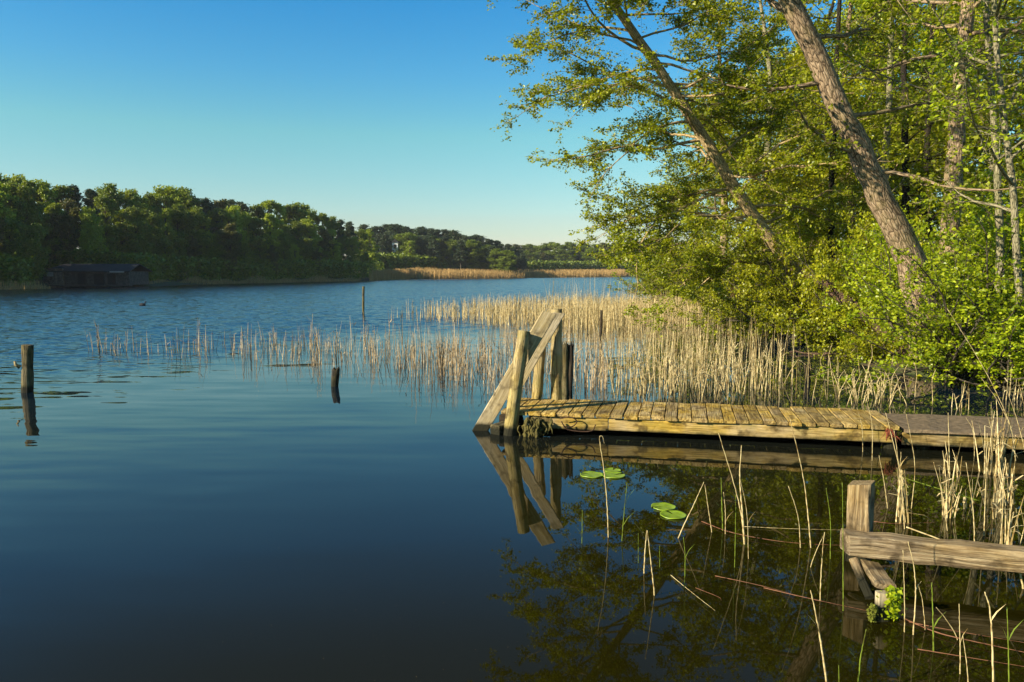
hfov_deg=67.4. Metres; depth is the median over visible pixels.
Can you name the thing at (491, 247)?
pine tree
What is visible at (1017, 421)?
reed
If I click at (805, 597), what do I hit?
reed
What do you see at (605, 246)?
broadleaf tree
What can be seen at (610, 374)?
reed
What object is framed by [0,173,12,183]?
broadleaf tree
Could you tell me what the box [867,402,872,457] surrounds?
reed
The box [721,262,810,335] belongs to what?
bush
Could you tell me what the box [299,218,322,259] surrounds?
broadleaf tree
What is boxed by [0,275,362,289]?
shore reeds
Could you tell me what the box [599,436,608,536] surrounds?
reed
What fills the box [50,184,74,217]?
broadleaf tree
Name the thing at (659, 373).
reed
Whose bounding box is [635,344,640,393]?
reed
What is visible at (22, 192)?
broadleaf tree
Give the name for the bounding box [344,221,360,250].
pine tree
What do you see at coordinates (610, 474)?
lily pad
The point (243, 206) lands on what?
pine tree
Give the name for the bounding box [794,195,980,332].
bush
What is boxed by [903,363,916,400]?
reed
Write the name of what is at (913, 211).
bush
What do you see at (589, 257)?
broadleaf tree
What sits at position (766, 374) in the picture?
reed
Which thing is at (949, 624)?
reed
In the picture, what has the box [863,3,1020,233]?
bank tree
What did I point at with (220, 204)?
broadleaf tree
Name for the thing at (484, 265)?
broadleaf tree
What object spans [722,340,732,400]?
reed
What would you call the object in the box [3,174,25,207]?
broadleaf tree
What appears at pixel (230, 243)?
broadleaf tree
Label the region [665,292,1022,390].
undergrowth
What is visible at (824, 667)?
reed
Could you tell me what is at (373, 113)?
sky
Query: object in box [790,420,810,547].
reed
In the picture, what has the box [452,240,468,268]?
pine tree
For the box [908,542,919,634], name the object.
reed
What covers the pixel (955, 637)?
reed
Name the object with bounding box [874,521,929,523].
reed
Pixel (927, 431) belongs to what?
walkway
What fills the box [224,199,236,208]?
pine tree
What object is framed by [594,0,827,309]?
bank tree
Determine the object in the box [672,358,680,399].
reed
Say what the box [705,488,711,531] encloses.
reed
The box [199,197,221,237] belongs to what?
pine tree
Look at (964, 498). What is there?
reed tuft
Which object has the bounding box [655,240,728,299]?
bush
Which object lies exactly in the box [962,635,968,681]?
reed
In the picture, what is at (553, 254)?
broadleaf tree
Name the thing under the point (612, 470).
lily pad
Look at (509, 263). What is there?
broadleaf tree
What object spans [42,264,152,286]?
boathouse
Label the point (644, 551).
reed
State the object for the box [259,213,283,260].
broadleaf tree
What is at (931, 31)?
slim tree
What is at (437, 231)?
pine tree
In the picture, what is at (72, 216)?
broadleaf tree
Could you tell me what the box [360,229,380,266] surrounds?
broadleaf tree
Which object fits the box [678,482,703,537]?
reed
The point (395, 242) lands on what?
white house
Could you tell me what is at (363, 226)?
pine tree
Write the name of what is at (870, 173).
leaning alder
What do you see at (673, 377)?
reed
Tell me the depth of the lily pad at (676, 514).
5.38 m
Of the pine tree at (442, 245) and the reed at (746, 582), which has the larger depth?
the pine tree at (442, 245)
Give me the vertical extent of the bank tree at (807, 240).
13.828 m
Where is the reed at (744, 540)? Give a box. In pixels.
[739,445,745,543]
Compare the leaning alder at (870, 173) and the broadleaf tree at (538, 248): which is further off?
the broadleaf tree at (538, 248)
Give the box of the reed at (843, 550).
[842,484,843,610]
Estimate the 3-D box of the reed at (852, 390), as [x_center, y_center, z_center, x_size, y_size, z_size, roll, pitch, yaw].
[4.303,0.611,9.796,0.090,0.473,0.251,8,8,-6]
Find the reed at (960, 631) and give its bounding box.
[909,621,1023,642]
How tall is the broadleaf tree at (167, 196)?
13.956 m
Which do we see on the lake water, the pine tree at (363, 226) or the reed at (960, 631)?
the reed at (960, 631)
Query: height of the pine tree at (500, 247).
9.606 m
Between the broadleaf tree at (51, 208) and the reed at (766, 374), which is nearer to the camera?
the reed at (766, 374)
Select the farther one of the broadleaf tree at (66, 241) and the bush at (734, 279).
the broadleaf tree at (66, 241)
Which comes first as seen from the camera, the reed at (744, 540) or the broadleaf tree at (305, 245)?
the reed at (744, 540)
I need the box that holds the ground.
[2,263,1023,395]
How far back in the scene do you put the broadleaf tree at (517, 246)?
314.71 m
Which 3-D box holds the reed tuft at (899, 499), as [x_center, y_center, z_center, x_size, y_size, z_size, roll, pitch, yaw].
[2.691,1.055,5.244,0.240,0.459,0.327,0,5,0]
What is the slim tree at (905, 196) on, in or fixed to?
on the ground
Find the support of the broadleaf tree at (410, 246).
on the ground
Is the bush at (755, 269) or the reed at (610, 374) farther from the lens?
the bush at (755, 269)
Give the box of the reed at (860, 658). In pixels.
[849,629,866,681]
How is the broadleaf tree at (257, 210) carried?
on the ground
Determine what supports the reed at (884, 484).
in the lake water
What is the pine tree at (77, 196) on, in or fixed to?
on the ground
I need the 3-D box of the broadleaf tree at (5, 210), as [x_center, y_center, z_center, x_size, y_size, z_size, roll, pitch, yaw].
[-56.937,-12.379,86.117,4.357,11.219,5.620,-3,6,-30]
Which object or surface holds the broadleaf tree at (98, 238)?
on the ground
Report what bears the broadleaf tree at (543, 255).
on the ground
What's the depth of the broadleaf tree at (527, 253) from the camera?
291.60 m
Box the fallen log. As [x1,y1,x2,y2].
[801,267,908,354]
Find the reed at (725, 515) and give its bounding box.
[723,492,727,533]
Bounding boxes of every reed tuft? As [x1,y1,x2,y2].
[889,470,933,522]
[937,468,961,517]
[938,442,965,478]
[951,383,971,409]
[963,479,1003,518]
[970,401,1023,476]
[982,457,1023,505]
[993,493,1023,544]
[1003,374,1023,400]
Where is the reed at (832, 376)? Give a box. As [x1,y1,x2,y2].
[829,356,841,396]
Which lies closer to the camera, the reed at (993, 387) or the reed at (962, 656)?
the reed at (962, 656)
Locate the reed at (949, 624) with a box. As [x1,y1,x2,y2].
[936,607,957,639]
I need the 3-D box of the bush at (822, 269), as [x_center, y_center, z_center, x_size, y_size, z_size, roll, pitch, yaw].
[8.006,-1.339,17.033,4.296,3.443,4.181,0,5,-1]
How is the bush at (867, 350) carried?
on the ground
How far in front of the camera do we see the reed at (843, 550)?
3.84 m
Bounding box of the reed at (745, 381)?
[740,354,753,402]
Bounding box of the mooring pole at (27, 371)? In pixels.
[14,344,33,392]
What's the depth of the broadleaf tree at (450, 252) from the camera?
220.46 m
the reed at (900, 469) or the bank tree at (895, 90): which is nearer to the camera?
the reed at (900, 469)
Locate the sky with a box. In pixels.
[0,0,1022,259]
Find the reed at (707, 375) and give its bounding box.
[701,344,715,402]
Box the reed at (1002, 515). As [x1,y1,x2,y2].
[999,486,1003,543]
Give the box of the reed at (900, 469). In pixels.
[886,415,906,512]
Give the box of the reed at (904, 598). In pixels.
[903,562,904,631]
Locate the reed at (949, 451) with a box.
[948,420,949,477]
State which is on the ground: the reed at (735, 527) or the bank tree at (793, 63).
the bank tree at (793, 63)
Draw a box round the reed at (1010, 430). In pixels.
[982,379,1012,473]
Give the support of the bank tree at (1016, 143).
on the ground
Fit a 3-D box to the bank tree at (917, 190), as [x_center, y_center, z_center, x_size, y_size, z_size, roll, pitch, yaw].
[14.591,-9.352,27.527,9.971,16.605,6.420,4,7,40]
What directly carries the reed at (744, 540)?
in the lake water
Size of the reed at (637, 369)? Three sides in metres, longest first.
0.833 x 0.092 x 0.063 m
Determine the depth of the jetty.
7.99 m
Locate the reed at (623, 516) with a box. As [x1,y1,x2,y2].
[622,486,632,540]
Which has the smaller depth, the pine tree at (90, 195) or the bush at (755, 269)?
the bush at (755, 269)
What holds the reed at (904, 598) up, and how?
in the lake water
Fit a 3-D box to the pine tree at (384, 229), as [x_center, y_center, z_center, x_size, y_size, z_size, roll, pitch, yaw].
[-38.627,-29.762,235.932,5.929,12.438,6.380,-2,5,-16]
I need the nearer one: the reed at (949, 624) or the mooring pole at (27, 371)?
the reed at (949, 624)
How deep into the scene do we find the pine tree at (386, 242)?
214.82 m
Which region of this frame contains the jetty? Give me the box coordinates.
[472,309,901,448]
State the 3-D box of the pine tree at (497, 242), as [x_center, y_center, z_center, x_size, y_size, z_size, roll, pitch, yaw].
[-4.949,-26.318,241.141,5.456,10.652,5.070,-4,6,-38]
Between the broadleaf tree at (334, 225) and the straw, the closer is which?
the straw
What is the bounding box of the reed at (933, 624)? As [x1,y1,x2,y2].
[931,583,943,650]
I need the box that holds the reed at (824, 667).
[809,590,826,681]
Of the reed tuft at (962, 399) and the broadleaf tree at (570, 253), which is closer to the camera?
the reed tuft at (962, 399)
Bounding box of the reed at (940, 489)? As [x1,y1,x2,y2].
[903,477,980,501]
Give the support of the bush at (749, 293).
on the ground
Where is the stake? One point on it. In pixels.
(601, 321)
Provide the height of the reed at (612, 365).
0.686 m
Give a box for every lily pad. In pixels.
[580,471,603,477]
[602,471,624,477]
[605,467,620,471]
[651,502,675,510]
[660,510,686,518]
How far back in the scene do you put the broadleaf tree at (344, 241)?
148.53 m
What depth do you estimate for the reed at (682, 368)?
10.34 m
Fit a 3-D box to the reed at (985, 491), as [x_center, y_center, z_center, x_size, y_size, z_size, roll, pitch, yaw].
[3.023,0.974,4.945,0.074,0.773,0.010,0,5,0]
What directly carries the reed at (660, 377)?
in the lake water
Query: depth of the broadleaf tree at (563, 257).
294.92 m
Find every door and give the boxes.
[77,274,85,284]
[94,274,103,284]
[107,274,115,284]
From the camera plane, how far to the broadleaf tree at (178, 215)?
112.78 m
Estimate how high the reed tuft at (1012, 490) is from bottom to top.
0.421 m
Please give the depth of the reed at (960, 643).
3.25 m
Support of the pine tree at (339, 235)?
on the ground
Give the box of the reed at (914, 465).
[906,414,914,507]
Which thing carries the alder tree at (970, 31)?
on the ground
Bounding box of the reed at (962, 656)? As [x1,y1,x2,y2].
[917,649,1023,666]
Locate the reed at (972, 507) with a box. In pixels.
[966,464,974,540]
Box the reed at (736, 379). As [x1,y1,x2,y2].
[726,356,741,402]
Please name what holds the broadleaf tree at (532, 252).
on the ground
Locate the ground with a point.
(178, 281)
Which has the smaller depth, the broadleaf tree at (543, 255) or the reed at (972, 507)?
the reed at (972, 507)
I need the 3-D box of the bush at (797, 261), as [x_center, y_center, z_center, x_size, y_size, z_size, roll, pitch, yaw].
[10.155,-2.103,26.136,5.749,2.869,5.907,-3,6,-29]
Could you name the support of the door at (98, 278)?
in the boathouse
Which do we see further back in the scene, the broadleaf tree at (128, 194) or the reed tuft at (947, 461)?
the broadleaf tree at (128, 194)
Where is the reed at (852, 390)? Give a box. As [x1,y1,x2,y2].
[846,374,860,406]
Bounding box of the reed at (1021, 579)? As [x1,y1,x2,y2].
[1019,573,1023,588]
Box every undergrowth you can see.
[0,246,384,287]
[375,252,660,271]
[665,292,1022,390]
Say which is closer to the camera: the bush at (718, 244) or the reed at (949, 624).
the reed at (949, 624)
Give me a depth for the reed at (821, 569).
3.97 m
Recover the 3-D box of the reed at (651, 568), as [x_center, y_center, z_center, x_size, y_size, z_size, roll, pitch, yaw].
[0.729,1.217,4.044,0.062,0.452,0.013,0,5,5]
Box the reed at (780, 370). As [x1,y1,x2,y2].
[778,340,781,395]
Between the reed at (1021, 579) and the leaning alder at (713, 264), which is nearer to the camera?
the reed at (1021, 579)
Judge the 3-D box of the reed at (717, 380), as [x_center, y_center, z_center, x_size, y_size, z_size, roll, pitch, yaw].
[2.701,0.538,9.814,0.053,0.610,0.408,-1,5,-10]
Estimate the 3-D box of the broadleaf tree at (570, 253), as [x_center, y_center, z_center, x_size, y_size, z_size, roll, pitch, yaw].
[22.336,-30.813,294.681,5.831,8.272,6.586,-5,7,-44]
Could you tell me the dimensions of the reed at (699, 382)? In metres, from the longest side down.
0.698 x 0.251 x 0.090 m
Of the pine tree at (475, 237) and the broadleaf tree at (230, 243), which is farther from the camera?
the pine tree at (475, 237)
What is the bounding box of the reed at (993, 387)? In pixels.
[948,310,1015,460]
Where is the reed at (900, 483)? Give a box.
[894,432,905,528]
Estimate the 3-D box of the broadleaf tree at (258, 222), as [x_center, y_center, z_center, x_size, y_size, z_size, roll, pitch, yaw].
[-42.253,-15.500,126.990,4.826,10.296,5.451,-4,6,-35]
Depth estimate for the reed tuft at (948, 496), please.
5.33 m
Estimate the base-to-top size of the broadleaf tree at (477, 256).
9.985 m
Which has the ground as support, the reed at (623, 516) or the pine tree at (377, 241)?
the pine tree at (377, 241)
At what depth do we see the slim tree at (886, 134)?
18.66 m
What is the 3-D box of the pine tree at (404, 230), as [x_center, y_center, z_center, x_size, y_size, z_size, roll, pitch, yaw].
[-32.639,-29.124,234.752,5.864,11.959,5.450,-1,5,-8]
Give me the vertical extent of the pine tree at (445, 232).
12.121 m
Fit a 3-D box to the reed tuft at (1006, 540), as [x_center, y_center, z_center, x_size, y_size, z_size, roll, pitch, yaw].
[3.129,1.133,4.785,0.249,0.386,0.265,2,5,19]
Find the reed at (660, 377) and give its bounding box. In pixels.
[660,355,668,400]
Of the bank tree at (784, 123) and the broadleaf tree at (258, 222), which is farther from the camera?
the broadleaf tree at (258, 222)
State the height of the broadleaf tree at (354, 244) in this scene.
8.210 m
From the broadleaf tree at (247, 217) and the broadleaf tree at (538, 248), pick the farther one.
the broadleaf tree at (538, 248)
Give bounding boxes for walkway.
[880,413,1023,449]
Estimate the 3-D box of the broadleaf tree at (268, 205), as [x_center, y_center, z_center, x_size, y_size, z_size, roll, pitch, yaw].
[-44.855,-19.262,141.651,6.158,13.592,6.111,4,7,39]
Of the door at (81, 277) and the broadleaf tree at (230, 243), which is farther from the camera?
the broadleaf tree at (230, 243)
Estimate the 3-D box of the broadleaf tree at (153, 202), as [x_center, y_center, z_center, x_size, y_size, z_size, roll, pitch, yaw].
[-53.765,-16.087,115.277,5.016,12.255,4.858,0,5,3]
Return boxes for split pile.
[562,341,573,399]
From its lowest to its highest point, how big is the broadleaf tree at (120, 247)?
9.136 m
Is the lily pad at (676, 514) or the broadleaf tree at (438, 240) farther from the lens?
the broadleaf tree at (438, 240)
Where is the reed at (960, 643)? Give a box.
[959,609,965,673]
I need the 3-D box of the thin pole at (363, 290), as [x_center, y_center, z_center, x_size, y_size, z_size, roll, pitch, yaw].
[-5.935,-1.421,30.690,0.121,1.528,0.087,0,5,0]
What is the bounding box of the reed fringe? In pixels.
[84,311,622,397]
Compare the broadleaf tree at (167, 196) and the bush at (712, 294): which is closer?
the bush at (712, 294)
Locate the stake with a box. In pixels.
[599,310,602,337]
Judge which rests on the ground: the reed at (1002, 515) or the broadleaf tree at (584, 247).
the broadleaf tree at (584, 247)
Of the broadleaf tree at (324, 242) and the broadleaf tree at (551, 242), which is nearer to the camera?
the broadleaf tree at (324, 242)
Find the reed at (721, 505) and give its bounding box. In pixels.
[714,480,723,530]
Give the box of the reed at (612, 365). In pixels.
[600,346,615,388]
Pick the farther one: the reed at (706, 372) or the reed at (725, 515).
the reed at (706, 372)
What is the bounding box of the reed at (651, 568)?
[645,530,654,595]
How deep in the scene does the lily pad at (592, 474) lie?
6.44 m
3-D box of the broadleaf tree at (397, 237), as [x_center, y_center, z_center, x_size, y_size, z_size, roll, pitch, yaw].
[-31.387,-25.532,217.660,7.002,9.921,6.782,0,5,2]
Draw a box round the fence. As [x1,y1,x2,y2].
[840,480,1023,622]
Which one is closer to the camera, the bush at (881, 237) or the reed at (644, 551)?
the reed at (644, 551)
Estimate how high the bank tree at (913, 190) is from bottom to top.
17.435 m
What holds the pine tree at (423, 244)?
on the ground
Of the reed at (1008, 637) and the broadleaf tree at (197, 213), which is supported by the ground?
the broadleaf tree at (197, 213)
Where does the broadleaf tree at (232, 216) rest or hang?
on the ground
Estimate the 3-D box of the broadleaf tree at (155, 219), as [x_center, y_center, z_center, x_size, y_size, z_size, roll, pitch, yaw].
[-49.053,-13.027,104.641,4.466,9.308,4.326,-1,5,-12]
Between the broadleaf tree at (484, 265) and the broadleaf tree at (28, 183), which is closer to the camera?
the broadleaf tree at (28, 183)
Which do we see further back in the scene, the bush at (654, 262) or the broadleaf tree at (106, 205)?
the broadleaf tree at (106, 205)
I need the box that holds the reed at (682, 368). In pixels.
[669,343,691,397]
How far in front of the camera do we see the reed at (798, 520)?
4.74 m
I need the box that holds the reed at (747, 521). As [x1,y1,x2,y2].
[739,476,754,558]
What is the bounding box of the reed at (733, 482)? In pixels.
[718,433,742,530]
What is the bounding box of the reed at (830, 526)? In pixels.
[823,489,830,558]
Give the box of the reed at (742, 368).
[720,350,745,394]
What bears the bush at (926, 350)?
on the ground
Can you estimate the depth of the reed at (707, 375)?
9.85 m
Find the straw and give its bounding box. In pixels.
[906,526,938,538]
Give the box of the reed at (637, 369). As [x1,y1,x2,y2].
[632,340,640,396]
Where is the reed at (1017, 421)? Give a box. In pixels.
[1007,391,1023,445]
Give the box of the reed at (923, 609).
[918,585,924,626]
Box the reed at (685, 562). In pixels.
[683,537,691,588]
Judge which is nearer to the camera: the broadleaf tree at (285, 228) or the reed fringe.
the reed fringe
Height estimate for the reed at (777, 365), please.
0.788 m
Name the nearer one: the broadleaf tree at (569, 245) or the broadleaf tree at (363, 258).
the broadleaf tree at (363, 258)
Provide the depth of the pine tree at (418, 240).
220.22 m
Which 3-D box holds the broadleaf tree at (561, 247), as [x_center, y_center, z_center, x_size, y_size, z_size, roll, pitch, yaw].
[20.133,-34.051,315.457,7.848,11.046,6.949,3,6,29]
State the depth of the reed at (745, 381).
10.02 m
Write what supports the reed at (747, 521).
in the lake water
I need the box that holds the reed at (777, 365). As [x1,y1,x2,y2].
[775,340,783,390]
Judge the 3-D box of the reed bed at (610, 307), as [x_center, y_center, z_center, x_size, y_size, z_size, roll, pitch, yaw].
[1.643,-1.515,26.151,13.431,1.730,31.762,1,5,11]
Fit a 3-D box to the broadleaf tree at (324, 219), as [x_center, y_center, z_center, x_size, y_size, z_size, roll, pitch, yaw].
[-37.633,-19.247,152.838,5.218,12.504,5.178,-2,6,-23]
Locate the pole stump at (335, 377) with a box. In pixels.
[331,367,339,386]
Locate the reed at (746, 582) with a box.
[715,575,788,592]
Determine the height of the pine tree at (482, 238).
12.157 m
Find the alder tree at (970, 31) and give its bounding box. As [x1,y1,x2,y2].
[803,0,1023,271]
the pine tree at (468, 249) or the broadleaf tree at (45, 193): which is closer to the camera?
the broadleaf tree at (45, 193)
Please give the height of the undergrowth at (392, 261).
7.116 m
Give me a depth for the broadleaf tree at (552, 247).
315.14 m
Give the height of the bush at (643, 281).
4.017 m
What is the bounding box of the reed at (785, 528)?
[744,526,825,529]
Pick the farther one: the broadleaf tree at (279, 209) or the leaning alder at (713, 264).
the broadleaf tree at (279, 209)
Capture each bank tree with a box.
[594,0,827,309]
[645,0,880,318]
[652,107,742,274]
[729,19,840,252]
[742,0,882,255]
[750,0,976,270]
[779,0,1022,245]
[801,0,946,254]
[815,5,942,253]
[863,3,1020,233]
[875,0,1023,257]
[889,0,1023,225]
[891,3,1023,235]
[1002,130,1023,165]
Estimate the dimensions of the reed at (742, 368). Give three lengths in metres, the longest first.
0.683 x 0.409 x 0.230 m
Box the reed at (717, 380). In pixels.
[714,358,728,402]
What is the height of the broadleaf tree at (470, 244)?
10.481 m
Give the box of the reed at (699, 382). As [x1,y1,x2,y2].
[696,355,701,402]
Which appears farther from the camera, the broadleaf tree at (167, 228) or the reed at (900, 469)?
the broadleaf tree at (167, 228)
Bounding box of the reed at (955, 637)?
[900,616,1021,651]
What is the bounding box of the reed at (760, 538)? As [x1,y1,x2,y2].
[701,521,826,544]
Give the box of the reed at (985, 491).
[983,441,987,535]
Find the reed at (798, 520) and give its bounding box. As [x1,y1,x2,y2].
[788,486,800,547]
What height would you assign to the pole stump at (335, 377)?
0.714 m
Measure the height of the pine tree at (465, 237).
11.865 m
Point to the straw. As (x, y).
(922, 532)
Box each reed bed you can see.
[368,267,629,280]
[391,274,810,400]
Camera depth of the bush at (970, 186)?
17.59 m
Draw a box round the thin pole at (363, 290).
[362,286,364,314]
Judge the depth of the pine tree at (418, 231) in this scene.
230.47 m
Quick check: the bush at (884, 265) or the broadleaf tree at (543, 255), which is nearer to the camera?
the bush at (884, 265)
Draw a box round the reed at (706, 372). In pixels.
[700,346,710,395]
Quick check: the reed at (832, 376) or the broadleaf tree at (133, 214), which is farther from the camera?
the broadleaf tree at (133, 214)
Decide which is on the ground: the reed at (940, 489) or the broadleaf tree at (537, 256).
the broadleaf tree at (537, 256)
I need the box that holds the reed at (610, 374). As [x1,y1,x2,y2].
[604,343,615,400]
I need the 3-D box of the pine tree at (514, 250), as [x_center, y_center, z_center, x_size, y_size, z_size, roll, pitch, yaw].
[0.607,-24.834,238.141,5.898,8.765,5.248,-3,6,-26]
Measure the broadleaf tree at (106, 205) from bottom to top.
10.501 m
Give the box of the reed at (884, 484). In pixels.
[879,457,887,507]
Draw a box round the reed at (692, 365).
[684,335,695,389]
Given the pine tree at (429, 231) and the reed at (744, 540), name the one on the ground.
the pine tree at (429, 231)
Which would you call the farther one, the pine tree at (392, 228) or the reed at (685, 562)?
the pine tree at (392, 228)
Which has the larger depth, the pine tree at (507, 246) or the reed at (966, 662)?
the pine tree at (507, 246)
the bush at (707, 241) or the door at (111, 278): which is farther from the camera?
the door at (111, 278)
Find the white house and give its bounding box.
[391,239,399,253]
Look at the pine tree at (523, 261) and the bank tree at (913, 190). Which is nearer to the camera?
the bank tree at (913, 190)
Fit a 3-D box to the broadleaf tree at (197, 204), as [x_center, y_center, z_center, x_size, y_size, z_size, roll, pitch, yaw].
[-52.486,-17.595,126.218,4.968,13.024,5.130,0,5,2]
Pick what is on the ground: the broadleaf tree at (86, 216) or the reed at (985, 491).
the broadleaf tree at (86, 216)
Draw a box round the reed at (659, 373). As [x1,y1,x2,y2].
[656,340,662,401]
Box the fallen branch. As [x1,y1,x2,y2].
[790,350,847,357]
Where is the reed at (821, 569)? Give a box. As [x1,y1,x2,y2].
[820,532,824,600]
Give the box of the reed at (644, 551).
[637,526,646,572]
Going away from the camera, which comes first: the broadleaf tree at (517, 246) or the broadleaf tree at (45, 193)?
the broadleaf tree at (45, 193)
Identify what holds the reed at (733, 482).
in the lake water
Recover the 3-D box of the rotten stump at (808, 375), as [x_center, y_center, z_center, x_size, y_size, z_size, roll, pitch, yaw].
[4.581,0.663,11.910,0.112,0.746,0.094,0,5,0]
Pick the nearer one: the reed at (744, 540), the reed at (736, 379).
the reed at (744, 540)
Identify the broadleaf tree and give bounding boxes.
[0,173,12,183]
[0,182,24,252]
[0,218,25,279]
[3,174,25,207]
[4,180,43,251]
[9,179,43,222]
[11,197,60,267]
[17,222,52,282]
[28,178,64,214]
[40,214,65,262]
[43,203,65,247]
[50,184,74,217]
[53,198,82,254]
[59,218,80,249]
[74,218,108,263]
[78,205,104,250]
[93,195,124,251]
[94,183,131,241]
[99,224,119,251]
[109,209,133,257]
[117,188,138,231]
[119,205,156,254]
[127,194,153,211]
[142,193,162,214]
[146,185,182,240]
[146,211,168,254]
[159,208,180,253]
[162,203,198,264]
[173,205,210,256]
[174,186,199,239]
[183,197,208,246]
[185,238,202,276]
[207,208,230,251]
[209,199,229,230]
[215,222,242,277]
[220,205,248,257]
[239,211,257,256]
[246,216,269,268]
[248,204,266,238]
[258,199,280,253]
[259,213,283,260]
[274,202,287,230]
[277,223,294,256]
[283,204,301,238]
[289,221,305,257]
[291,201,318,272]
[294,237,317,273]
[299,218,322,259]
[306,209,319,232]
[311,247,321,271]
[314,212,333,258]
[316,228,333,257]
[323,216,344,251]
[328,230,342,261]
[338,235,350,260]
[344,236,361,263]
[354,228,371,260]
[359,255,367,274]
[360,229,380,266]
[362,252,371,262]
[389,234,407,263]
[395,232,420,254]
[403,241,417,254]
[429,238,441,254]
[441,240,465,269]
[459,239,485,270]
[466,241,484,270]
[481,244,492,270]
[485,248,506,271]
[495,250,511,273]
[500,250,516,275]
[513,244,524,250]
[521,244,535,252]
[523,250,531,260]
[525,249,534,261]
[532,245,550,257]
[532,254,544,260]
[538,252,548,260]
[540,241,554,252]
[544,250,552,260]
[548,243,559,256]
[550,250,560,260]
[555,249,568,260]
[556,245,566,248]
[564,241,577,249]
[564,250,577,262]
[572,251,580,261]
[575,243,593,252]
[581,248,595,260]
[595,243,613,250]
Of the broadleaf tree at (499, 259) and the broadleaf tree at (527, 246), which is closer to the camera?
the broadleaf tree at (499, 259)
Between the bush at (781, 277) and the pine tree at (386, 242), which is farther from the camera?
the pine tree at (386, 242)
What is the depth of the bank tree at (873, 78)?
46.86 m
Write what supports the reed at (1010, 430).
in the lake water
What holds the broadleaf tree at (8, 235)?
on the ground
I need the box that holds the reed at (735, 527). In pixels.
[730,495,735,566]
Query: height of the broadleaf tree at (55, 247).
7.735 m
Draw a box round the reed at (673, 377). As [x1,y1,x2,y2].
[651,362,675,397]
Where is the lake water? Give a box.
[0,277,1023,681]
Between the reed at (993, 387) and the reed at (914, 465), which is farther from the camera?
the reed at (993, 387)
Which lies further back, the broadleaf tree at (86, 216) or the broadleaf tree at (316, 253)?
the broadleaf tree at (316, 253)
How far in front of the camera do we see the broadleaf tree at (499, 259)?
215.92 m
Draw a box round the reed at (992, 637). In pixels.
[984,592,1005,681]
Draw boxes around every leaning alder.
[485,0,929,339]
[623,0,1023,363]
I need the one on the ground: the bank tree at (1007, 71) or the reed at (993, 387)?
the bank tree at (1007, 71)
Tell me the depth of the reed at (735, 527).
4.42 m
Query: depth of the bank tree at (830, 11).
31.66 m
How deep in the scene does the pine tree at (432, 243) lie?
215.36 m
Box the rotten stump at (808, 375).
[804,361,810,381]
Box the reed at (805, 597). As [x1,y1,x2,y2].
[764,587,865,610]
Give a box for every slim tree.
[797,1,942,248]
[824,0,1023,346]
[830,0,1001,219]
[875,0,982,250]
[887,0,1023,376]
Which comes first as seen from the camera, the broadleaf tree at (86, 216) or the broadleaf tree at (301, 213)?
the broadleaf tree at (86, 216)
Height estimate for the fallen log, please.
1.904 m
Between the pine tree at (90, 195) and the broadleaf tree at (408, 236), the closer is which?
the pine tree at (90, 195)
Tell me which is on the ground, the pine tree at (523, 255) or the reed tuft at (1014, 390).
the pine tree at (523, 255)
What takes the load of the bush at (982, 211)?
on the ground
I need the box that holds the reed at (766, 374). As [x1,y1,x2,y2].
[765,342,771,399]
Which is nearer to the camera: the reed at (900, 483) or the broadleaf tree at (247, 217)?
the reed at (900, 483)
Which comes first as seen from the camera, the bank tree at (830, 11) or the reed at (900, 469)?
the reed at (900, 469)
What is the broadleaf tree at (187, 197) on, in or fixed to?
on the ground
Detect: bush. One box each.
[607,242,691,300]
[610,251,671,296]
[624,217,711,279]
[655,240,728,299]
[660,225,748,276]
[660,245,744,304]
[665,247,808,328]
[675,239,811,307]
[678,223,835,287]
[694,216,897,339]
[719,287,758,312]
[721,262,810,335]
[734,229,895,349]
[759,203,962,354]
[762,242,874,284]
[762,287,876,352]
[767,248,925,315]
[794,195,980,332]
[808,299,939,363]
[812,204,1023,388]
[834,217,1023,353]
[841,190,1007,273]
[849,271,1023,391]
[850,151,1023,332]
[907,209,1006,282]
[908,187,1023,317]
[911,159,1023,277]
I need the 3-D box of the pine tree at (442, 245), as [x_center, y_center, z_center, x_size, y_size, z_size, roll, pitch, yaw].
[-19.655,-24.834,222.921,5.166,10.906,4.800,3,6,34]
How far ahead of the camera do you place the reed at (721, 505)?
5.05 m
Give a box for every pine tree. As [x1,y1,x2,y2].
[64,184,84,246]
[78,189,104,230]
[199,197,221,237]
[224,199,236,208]
[234,201,253,237]
[335,219,346,270]
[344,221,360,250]
[356,224,368,232]
[370,226,380,233]
[371,233,383,252]
[378,234,393,253]
[381,224,388,235]
[384,224,398,234]
[397,225,401,243]
[400,226,410,233]
[412,227,425,236]
[414,236,421,255]
[417,235,435,255]
[423,228,439,244]
[425,235,440,268]
[433,229,442,238]
[438,237,449,258]
[439,229,450,239]
[447,230,459,240]
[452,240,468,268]
[460,235,470,240]
[462,240,475,266]
[471,234,481,251]
[479,235,485,244]
[483,238,494,244]
[483,245,497,264]
[494,240,501,247]
[497,243,505,255]
[504,244,512,258]
[509,247,518,258]
[514,256,523,268]
[519,258,526,269]
[520,252,527,265]
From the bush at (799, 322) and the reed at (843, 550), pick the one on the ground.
the bush at (799, 322)
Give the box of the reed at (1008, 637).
[995,611,1022,681]
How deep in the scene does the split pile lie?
9.35 m
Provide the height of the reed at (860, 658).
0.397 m
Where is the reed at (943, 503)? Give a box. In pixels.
[933,462,957,530]
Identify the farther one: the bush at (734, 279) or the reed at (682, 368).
the bush at (734, 279)
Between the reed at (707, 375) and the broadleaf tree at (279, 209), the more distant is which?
the broadleaf tree at (279, 209)
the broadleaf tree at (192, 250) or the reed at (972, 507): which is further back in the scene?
the broadleaf tree at (192, 250)

